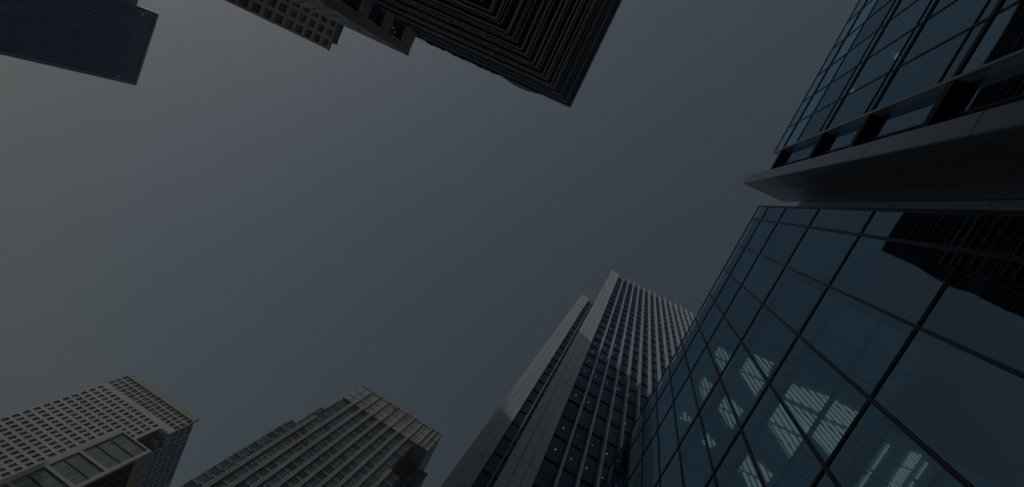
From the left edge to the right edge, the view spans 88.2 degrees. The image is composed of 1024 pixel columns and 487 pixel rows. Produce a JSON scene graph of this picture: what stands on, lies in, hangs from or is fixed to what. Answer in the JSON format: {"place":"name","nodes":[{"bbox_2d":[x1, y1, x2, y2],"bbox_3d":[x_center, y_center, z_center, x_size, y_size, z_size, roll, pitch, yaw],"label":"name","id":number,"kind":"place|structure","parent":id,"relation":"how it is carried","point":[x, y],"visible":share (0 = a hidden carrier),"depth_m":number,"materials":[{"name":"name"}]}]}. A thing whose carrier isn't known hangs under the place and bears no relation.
{"place":"outdoors","nodes":[
{"label":"outdoors","id":0,"kind":"place"},
{"bbox_2d":[0,429,151,486],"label":"glazed bay tower","id":1,"kind":"structure","parent":0,"point":[119,458],"depth_m":136.26,"materials":[{"name":"concrete"}]},
{"bbox_2d":[85,463,132,486],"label":"side window","id":2,"kind":"structure","parent":1,"relation":"in","point":[104,480],"depth_m":137.25,"materials":[{"name":"black glass"}]},
{"bbox_2d":[102,472,129,486],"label":"side window","id":3,"kind":"structure","parent":1,"relation":"in","point":[120,480],"depth_m":140.53,"materials":[{"name":"black glass"}]},
{"bbox_2d":[0,0,158,84],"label":"office tower","id":4,"kind":"structure","parent":0,"point":[109,39],"depth_m":213.90,"materials":[{"name":"blue glass"}]},
{"bbox_2d":[0,0,154,81],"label":"window","id":5,"kind":"structure","parent":4,"relation":"in","point":[34,1],"depth_m":225.08,"materials":[{"name":"blue glass"}]},
{"bbox_2d":[0,373,199,486],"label":"office tower","id":6,"kind":"structure","parent":0,"point":[157,423],"depth_m":246.24,"materials":[{"name":"concrete"}]},
{"bbox_2d":[0,386,157,471],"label":"window","id":7,"kind":"structure","parent":6,"relation":"in","point":[1,470],"depth_m":243.02,"materials":[{"name":"black glass"}]},
{"bbox_2d":[109,377,178,415],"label":"crown window","id":8,"kind":"structure","parent":6,"relation":"in","point":[164,405],"depth_m":267.55,"materials":[{"name":"black glass"}]},
{"bbox_2d":[143,436,186,486],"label":"side window","id":9,"kind":"structure","parent":6,"relation":"in","point":[186,436],"depth_m":267.42,"materials":[{"name":"blue glass"}]},
{"bbox_2d":[225,0,343,50],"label":"office tower","id":10,"kind":"structure","parent":0,"point":[308,24],"depth_m":139.84,"materials":[{"name":"grey stone"}]},
{"bbox_2d":[251,2,259,12],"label":"window","id":11,"kind":"structure","parent":10,"relation":"in","point":[256,5],"depth_m":126.75,"materials":[{"name":"black glass"}]},
{"bbox_2d":[263,8,270,17],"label":"window","id":12,"kind":"structure","parent":10,"relation":"in","point":[268,11],"depth_m":130.67,"materials":[{"name":"black glass"}]},
{"bbox_2d":[274,14,281,22],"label":"window","id":13,"kind":"structure","parent":10,"relation":"in","point":[278,16],"depth_m":134.55,"materials":[{"name":"black glass"}]},
{"bbox_2d":[278,3,285,11],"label":"window","id":14,"kind":"structure","parent":10,"relation":"in","point":[281,4],"depth_m":134.04,"materials":[{"name":"black glass"}]},
{"bbox_2d":[179,385,441,486],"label":"office tower","id":15,"kind":"structure","parent":0,"point":[362,436],"depth_m":178.53,"materials":[{"name":"concrete"}]},
{"bbox_2d":[182,480,196,486],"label":"window","id":16,"kind":"structure","parent":15,"relation":"in","point":[189,484],"depth_m":142.03,"materials":[{"name":"blue glass"}]},
{"bbox_2d":[195,473,208,481],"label":"window","id":17,"kind":"structure","parent":15,"relation":"in","point":[201,477],"depth_m":145.61,"materials":[{"name":"blue glass"}]},
{"bbox_2d":[207,466,219,474],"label":"window","id":18,"kind":"structure","parent":15,"relation":"in","point":[213,470],"depth_m":149.35,"materials":[{"name":"blue glass"}]},
{"bbox_2d":[212,481,226,486],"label":"window","id":19,"kind":"structure","parent":15,"relation":"in","point":[219,484],"depth_m":144.53,"materials":[{"name":"blue glass"}]},
{"bbox_2d":[218,460,229,467],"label":"window","id":20,"kind":"structure","parent":15,"relation":"in","point":[224,463],"depth_m":153.21,"materials":[{"name":"blue glass"}]},
{"bbox_2d":[224,474,237,482],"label":"window","id":21,"kind":"structure","parent":15,"relation":"in","point":[230,478],"depth_m":148.05,"materials":[{"name":"blue glass"}]},
{"bbox_2d":[228,454,240,461],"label":"window","id":22,"kind":"structure","parent":15,"relation":"in","point":[234,457],"depth_m":156.98,"materials":[{"name":"blue glass"}]},
{"bbox_2d":[235,467,248,475],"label":"window","id":23,"kind":"structure","parent":15,"relation":"in","point":[241,471],"depth_m":151.82,"materials":[{"name":"blue glass"}]},
{"bbox_2d":[235,482,249,486],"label":"window","id":24,"kind":"structure","parent":15,"relation":"in","point":[242,484],"depth_m":147.74,"materials":[{"name":"blue glass"}]},
{"bbox_2d":[238,448,249,454],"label":"window","id":25,"kind":"structure","parent":15,"relation":"in","point":[244,451],"depth_m":160.86,"materials":[{"name":"blue glass"}]},
{"bbox_2d":[245,460,257,468],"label":"window","id":26,"kind":"structure","parent":15,"relation":"in","point":[251,466],"depth_m":155.57,"materials":[{"name":"blue glass"}]},
{"bbox_2d":[246,475,259,483],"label":"window","id":27,"kind":"structure","parent":15,"relation":"in","point":[252,478],"depth_m":151.08,"materials":[{"name":"blue glass"}]},
{"bbox_2d":[248,442,258,448],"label":"window","id":28,"kind":"structure","parent":15,"relation":"in","point":[253,445],"depth_m":164.79,"materials":[{"name":"blue glass"}]},
{"bbox_2d":[255,454,266,462],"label":"window","id":29,"kind":"structure","parent":15,"relation":"in","point":[258,458],"depth_m":159.41,"materials":[{"name":"blue glass"}]},
{"bbox_2d":[256,468,268,476],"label":"window","id":30,"kind":"structure","parent":15,"relation":"in","point":[262,472],"depth_m":154.85,"materials":[{"name":"blue glass"}]},
{"bbox_2d":[257,437,267,443],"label":"window","id":31,"kind":"structure","parent":15,"relation":"in","point":[262,440],"depth_m":168.54,"materials":[{"name":"blue glass"}]},
{"bbox_2d":[264,449,275,456],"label":"window","id":32,"kind":"structure","parent":15,"relation":"in","point":[269,452],"depth_m":163.23,"materials":[{"name":"blue glass"}]},
{"bbox_2d":[266,462,277,469],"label":"window","id":33,"kind":"structure","parent":15,"relation":"in","point":[271,465],"depth_m":158.64,"materials":[{"name":"blue glass"}]},
{"bbox_2d":[268,475,280,484],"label":"window","id":34,"kind":"structure","parent":15,"relation":"in","point":[273,479],"depth_m":154.09,"materials":[{"name":"blue glass"}]},
{"bbox_2d":[273,443,284,450],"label":"window","id":35,"kind":"structure","parent":15,"relation":"in","point":[278,446],"depth_m":167.02,"materials":[{"name":"blue glass"}]},
{"bbox_2d":[275,456,285,463],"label":"window","id":36,"kind":"structure","parent":15,"relation":"in","point":[280,459],"depth_m":162.40,"materials":[{"name":"blue glass"}]},
{"bbox_2d":[277,469,288,477],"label":"window","id":37,"kind":"structure","parent":15,"relation":"in","point":[282,473],"depth_m":157.82,"materials":[{"name":"blue glass"}]},
{"bbox_2d":[282,438,292,444],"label":"window","id":38,"kind":"structure","parent":15,"relation":"in","point":[287,441],"depth_m":170.98,"materials":[{"name":"blue glass"}]},
{"bbox_2d":[283,450,294,457],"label":"window","id":39,"kind":"structure","parent":15,"relation":"in","point":[288,453],"depth_m":166.25,"materials":[{"name":"blue glass"}]},
{"bbox_2d":[286,463,297,471],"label":"window","id":40,"kind":"structure","parent":15,"relation":"in","point":[291,467],"depth_m":161.76,"materials":[{"name":"blue glass"}]},
{"bbox_2d":[288,476,300,485],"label":"window","id":41,"kind":"structure","parent":15,"relation":"in","point":[293,480],"depth_m":157.09,"materials":[{"name":"blue glass"}]},
{"bbox_2d":[290,432,300,439],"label":"window","id":42,"kind":"structure","parent":15,"relation":"in","point":[295,436],"depth_m":174.78,"materials":[{"name":"blue glass"}]},
{"bbox_2d":[292,445,302,451],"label":"window","id":43,"kind":"structure","parent":15,"relation":"in","point":[295,448],"depth_m":170.11,"materials":[{"name":"blue glass"}]},
{"bbox_2d":[194,401,400,486],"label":"window","id":44,"kind":"structure","parent":15,"relation":"in","point":[339,419],"depth_m":194.13,"materials":[{"name":"blue glass"}]},
{"bbox_2d":[294,457,305,464],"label":"window","id":45,"kind":"structure","parent":15,"relation":"in","point":[299,460],"depth_m":165.48,"materials":[{"name":"blue glass"}]},
{"bbox_2d":[296,470,307,478],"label":"window","id":46,"kind":"structure","parent":15,"relation":"in","point":[302,474],"depth_m":160.86,"materials":[{"name":"blue glass"}]},
{"bbox_2d":[302,451,313,458],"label":"window","id":47,"kind":"structure","parent":15,"relation":"in","point":[308,456],"depth_m":169.42,"materials":[{"name":"blue glass"}]},
{"bbox_2d":[305,464,316,472],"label":"window","id":48,"kind":"structure","parent":15,"relation":"in","point":[310,468],"depth_m":164.75,"materials":[{"name":"blue glass"}]},
{"bbox_2d":[308,478,319,486],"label":"window","id":49,"kind":"structure","parent":15,"relation":"in","point":[312,481],"depth_m":160.08,"materials":[{"name":"teal glass"}]},
{"bbox_2d":[310,446,320,453],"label":"window","id":50,"kind":"structure","parent":15,"relation":"in","point":[313,449],"depth_m":173.08,"materials":[{"name":"teal glass"}]},
{"bbox_2d":[313,458,323,465],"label":"window","id":51,"kind":"structure","parent":15,"relation":"in","point":[318,462],"depth_m":168.54,"materials":[{"name":"teal glass"}]},
{"bbox_2d":[315,471,326,479],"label":"window","id":52,"kind":"structure","parent":15,"relation":"in","point":[321,475],"depth_m":163.83,"materials":[{"name":"teal glass"}]},
{"bbox_2d":[320,453,330,460],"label":"window","id":53,"kind":"structure","parent":15,"relation":"in","point":[325,456],"depth_m":172.41,"materials":[{"name":"teal glass"}]},
{"bbox_2d":[323,465,333,473],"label":"window","id":54,"kind":"structure","parent":15,"relation":"in","point":[328,469],"depth_m":167.68,"materials":[{"name":"teal glass"}]},
{"bbox_2d":[327,479,337,486],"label":"window","id":55,"kind":"structure","parent":15,"relation":"in","point":[331,482],"depth_m":163.15,"materials":[{"name":"teal glass"}]},
{"bbox_2d":[327,447,337,454],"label":"window","id":56,"kind":"structure","parent":15,"relation":"in","point":[331,450],"depth_m":176.22,"materials":[{"name":"teal glass"}]},
{"bbox_2d":[331,460,340,467],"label":"window","id":57,"kind":"structure","parent":15,"relation":"in","point":[334,462],"depth_m":171.48,"materials":[{"name":"teal glass"}]},
{"bbox_2d":[334,473,344,480],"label":"window","id":58,"kind":"structure","parent":15,"relation":"in","point":[339,476],"depth_m":166.98,"materials":[{"name":"teal glass"}]},
{"bbox_2d":[337,454,347,461],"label":"window","id":59,"kind":"structure","parent":15,"relation":"in","point":[341,457],"depth_m":175.29,"materials":[{"name":"teal glass"}]},
{"bbox_2d":[341,466,351,474],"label":"window","id":60,"kind":"structure","parent":15,"relation":"in","point":[346,470],"depth_m":170.77,"materials":[{"name":"teal glass"}]},
{"bbox_2d":[344,480,354,486],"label":"window","id":61,"kind":"structure","parent":15,"relation":"in","point":[348,483],"depth_m":166.13,"materials":[{"name":"teal glass"}]},
{"bbox_2d":[348,461,357,468],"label":"window","id":62,"kind":"structure","parent":15,"relation":"in","point":[352,464],"depth_m":174.53,"materials":[{"name":"teal glass"}]},
{"bbox_2d":[352,473,361,481],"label":"window","id":63,"kind":"structure","parent":15,"relation":"in","point":[355,476],"depth_m":169.98,"materials":[{"name":"teal glass"}]},
{"bbox_2d":[358,468,368,475],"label":"window","id":64,"kind":"structure","parent":15,"relation":"in","point":[363,471],"depth_m":173.80,"materials":[{"name":"teal glass"}]},
{"bbox_2d":[364,462,373,469],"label":"window","id":65,"kind":"structure","parent":15,"relation":"in","point":[368,464],"depth_m":177.60,"materials":[{"name":"teal glass"}]},
{"bbox_2d":[369,474,378,482],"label":"window","id":66,"kind":"structure","parent":15,"relation":"in","point":[372,477],"depth_m":173.00,"materials":[{"name":"teal glass"}]},
{"bbox_2d":[375,468,384,476],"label":"window","id":67,"kind":"structure","parent":15,"relation":"in","point":[378,471],"depth_m":176.75,"materials":[{"name":"teal glass"}]},
{"bbox_2d":[385,475,396,483],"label":"window","id":68,"kind":"structure","parent":15,"relation":"in","point":[388,478],"depth_m":175.98,"materials":[{"name":"teal glass"}]},
{"bbox_2d":[395,472,407,482],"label":"recess window","id":69,"kind":"structure","parent":15,"relation":"in","point":[402,478],"depth_m":188.48,"materials":[{"name":"black glass"}]},
{"bbox_2d":[398,466,411,476],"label":"recess window","id":70,"kind":"structure","parent":15,"relation":"in","point":[401,469],"depth_m":192.05,"materials":[{"name":"black glass"}]},
{"bbox_2d":[403,461,416,471],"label":"recess window","id":71,"kind":"structure","parent":15,"relation":"in","point":[406,464],"depth_m":195.84,"materials":[{"name":"black glass"}]},
{"bbox_2d":[0,0,858,486],"label":"sky","id":72,"kind":"structure","parent":0,"point":[264,228],"materials":[{"name":"grey"}]},
{"bbox_2d":[370,0,622,108],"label":"office tower","id":73,"kind":"structure","parent":0,"point":[548,48],"depth_m":46.72,"materials":[{"name":"metal"}]},
{"bbox_2d":[441,271,696,486],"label":"office tower","id":74,"kind":"structure","parent":0,"point":[567,413],"depth_m":59.92,"materials":[{"name":"concrete"}]},
{"bbox_2d":[473,470,490,486],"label":"window","id":75,"kind":"structure","parent":74,"relation":"in","point":[483,478],"depth_m":52.71,"materials":[{"name":"blue glass"}]},
{"bbox_2d":[486,452,501,469],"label":"window","id":76,"kind":"structure","parent":74,"relation":"in","point":[494,459],"depth_m":56.55,"materials":[{"name":"blue glass"}]},
{"bbox_2d":[497,459,506,473],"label":"window","id":77,"kind":"structure","parent":74,"relation":"in","point":[504,461],"depth_m":56.27,"materials":[{"name":"black glass"}]},
{"bbox_2d":[496,437,510,452],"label":"window","id":78,"kind":"structure","parent":74,"relation":"in","point":[504,443],"depth_m":60.42,"materials":[{"name":"blue glass"}]},
{"bbox_2d":[507,443,515,455],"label":"window","id":79,"kind":"structure","parent":74,"relation":"in","point":[513,445],"depth_m":60.30,"materials":[{"name":"blue glass"}]},
{"bbox_2d":[506,423,518,436],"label":"window","id":80,"kind":"structure","parent":74,"relation":"in","point":[512,430],"depth_m":64.31,"materials":[{"name":"blue glass"}]},
{"bbox_2d":[515,411,525,422],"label":"window","id":81,"kind":"structure","parent":74,"relation":"in","point":[520,416],"depth_m":68.24,"materials":[{"name":"blue glass"}]},
{"bbox_2d":[522,400,532,410],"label":"window","id":82,"kind":"structure","parent":74,"relation":"in","point":[527,405],"depth_m":72.14,"materials":[{"name":"blue glass"}]},
{"bbox_2d":[528,390,538,399],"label":"window","id":83,"kind":"structure","parent":74,"relation":"in","point":[533,394],"depth_m":76.06,"materials":[{"name":"blue glass"}]},
{"bbox_2d":[535,381,543,390],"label":"window","id":84,"kind":"structure","parent":74,"relation":"in","point":[539,385],"depth_m":79.97,"materials":[{"name":"blue glass"}]},
{"bbox_2d":[540,373,548,381],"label":"window","id":85,"kind":"structure","parent":74,"relation":"in","point":[544,376],"depth_m":83.95,"materials":[{"name":"blue glass"}]},
{"bbox_2d":[536,458,557,485],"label":"window","id":86,"kind":"structure","parent":74,"relation":"in","point":[547,471],"depth_m":37.64,"materials":[{"name":"blue glass"}]},
{"bbox_2d":[547,435,565,458],"bbox_3d":[3.521,15.984,41.598,1.250,2.830,0.050,28,-80,11],"label":"window","id":87,"kind":"structure","parent":74,"relation":"in","point":[556,443],"depth_m":41.54,"materials":[{"name":"blue glass"}]},
{"bbox_2d":[556,416,572,435],"bbox_3d":[4.521,15.689,45.460,1.250,2.830,0.050,28,-80,11],"label":"window","id":88,"kind":"structure","parent":74,"relation":"in","point":[563,422],"depth_m":45.43,"materials":[{"name":"blue glass"}]},
{"bbox_2d":[557,469,574,486],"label":"window","id":89,"kind":"structure","parent":74,"relation":"in","point":[566,479],"depth_m":37.81,"materials":[{"name":"blue glass"}]},
{"bbox_2d":[563,400,578,416],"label":"window","id":90,"kind":"structure","parent":74,"relation":"in","point":[571,408],"depth_m":49.28,"materials":[{"name":"blue glass"}]},
{"bbox_2d":[565,445,581,468],"bbox_3d":[4.790,16.652,41.321,1.152,2.830,0.050,28,-80,11],"label":"window","id":91,"kind":"structure","parent":74,"relation":"in","point":[573,453],"depth_m":41.23,"materials":[{"name":"blue glass"}]},
{"bbox_2d":[570,386,583,400],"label":"window","id":92,"kind":"structure","parent":74,"relation":"in","point":[575,391],"depth_m":53.21,"materials":[{"name":"blue glass"}]},
{"bbox_2d":[573,425,587,444],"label":"window","id":93,"kind":"structure","parent":74,"relation":"in","point":[580,432],"depth_m":45.10,"materials":[{"name":"blue glass"}]},
{"bbox_2d":[579,408,591,424],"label":"window","id":94,"kind":"structure","parent":74,"relation":"in","point":[585,416],"depth_m":48.96,"materials":[{"name":"blue glass"}]},
{"bbox_2d":[581,301,591,312],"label":"window","id":95,"kind":"structure","parent":74,"relation":"in","point":[588,302],"depth_m":141.32,"materials":[{"name":"blue glass"}]},
{"bbox_2d":[582,455,597,478],"bbox_3d":[6.017,17.298,41.053,1.152,2.830,0.050,28,-80,11],"label":"window","id":96,"kind":"structure","parent":74,"relation":"in","point":[590,463],"depth_m":40.98,"materials":[{"name":"blue glass"}]},
{"bbox_2d":[584,394,595,408],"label":"window","id":97,"kind":"structure","parent":74,"relation":"in","point":[591,400],"depth_m":52.83,"materials":[{"name":"blue glass"}]},
{"bbox_2d":[588,434,601,453],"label":"window","id":98,"kind":"structure","parent":74,"relation":"in","point":[595,441],"depth_m":44.87,"materials":[{"name":"blue glass"}]},
{"bbox_2d":[593,416,605,433],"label":"window","id":99,"kind":"structure","parent":74,"relation":"in","point":[599,424],"depth_m":48.70,"materials":[{"name":"blue glass"}]},
{"bbox_2d":[598,401,608,415],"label":"window","id":100,"kind":"structure","parent":74,"relation":"in","point":[602,408],"depth_m":52.59,"materials":[{"name":"blue glass"}]},
{"bbox_2d":[600,465,608,482],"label":"window","id":101,"kind":"structure","parent":74,"relation":"in","point":[605,469],"depth_m":41.25,"materials":[{"name":"blue glass"}]},
{"bbox_2d":[604,443,616,461],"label":"window","id":102,"kind":"structure","parent":74,"relation":"in","point":[610,450],"depth_m":44.62,"materials":[{"name":"blue glass"}]},
{"bbox_2d":[608,424,618,441],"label":"window","id":103,"kind":"structure","parent":74,"relation":"in","point":[613,433],"depth_m":48.44,"materials":[{"name":"blue glass"}]},
{"bbox_2d":[532,277,694,486],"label":"window","id":104,"kind":"structure","parent":74,"relation":"in","point":[580,379],"depth_m":75.58,"materials":[{"name":"white glass"}]},
{"bbox_2d":[611,408,620,423],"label":"window","id":105,"kind":"structure","parent":74,"relation":"in","point":[616,415],"depth_m":52.35,"materials":[{"name":"blue glass"}]},
{"label":"ground","id":106,"kind":"structure","parent":0,"visible":0},
{"bbox_2d":[290,0,416,55],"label":"stone clad wing","id":107,"kind":"structure","parent":106,"relation":"on","point":[367,18],"depth_m":55.63,"materials":[{"name":"grey stone"}]},
{"bbox_2d":[340,0,355,7],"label":"window","id":108,"kind":"structure","parent":107,"relation":"in","point":[351,3],"depth_m":50.57,"materials":[{"name":"black glass"}]},
{"bbox_2d":[366,5,381,23],"bbox_3d":[-14.288,-23.719,54.332,0.070,2.560,1.610,28,-80,11],"label":"window","id":109,"kind":"structure","parent":107,"relation":"in","point":[374,15],"depth_m":54.68,"materials":[{"name":"black glass"}]},
{"bbox_2d":[389,19,401,36],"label":"window","id":110,"kind":"structure","parent":107,"relation":"in","point":[396,25],"depth_m":59.14,"materials":[{"name":"black glass"}]},
{"bbox_2d":[599,205,1023,486],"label":"glass office block","id":111,"kind":"structure","parent":106,"relation":"on","point":[846,347],"depth_m":13.29,"materials":[{"name":"blue glass"}]},
{"bbox_2d":[743,0,1023,210],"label":"office tower","id":112,"kind":"structure","parent":106,"relation":"on","point":[913,104],"depth_m":15.56,"materials":[{"name":"grey glass"}]},
{"bbox_2d":[779,140,817,166],"bbox_3d":[13.103,-3.780,24.415,0.030,6.450,1.700,28,-80,11],"label":"recess window","id":113,"kind":"structure","parent":112,"relation":"in","point":[803,151],"depth_m":24.58,"materials":[{"name":"blue glass"}]},
{"bbox_2d":[819,123,861,155],"bbox_3d":[11.691,-3.364,18.960,0.030,4.250,1.700,28,-80,11],"label":"recess window","id":114,"kind":"structure","parent":112,"relation":"in","point":[842,138],"depth_m":19.20,"materials":[{"name":"blue glass"}]},
{"bbox_2d":[863,94,939,143],"bbox_3d":[10.535,-3.023,14.495,0.030,4.400,1.700,28,-80,11],"label":"recess window","id":115,"kind":"structure","parent":112,"relation":"in","point":[914,114],"depth_m":14.50,"materials":[{"name":"blue glass"}]},
{"bbox_2d":[944,63,1023,120],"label":"recess window","id":116,"kind":"structure","parent":112,"relation":"in","point":[1007,83],"depth_m":10.75,"materials":[{"name":"black glass"}]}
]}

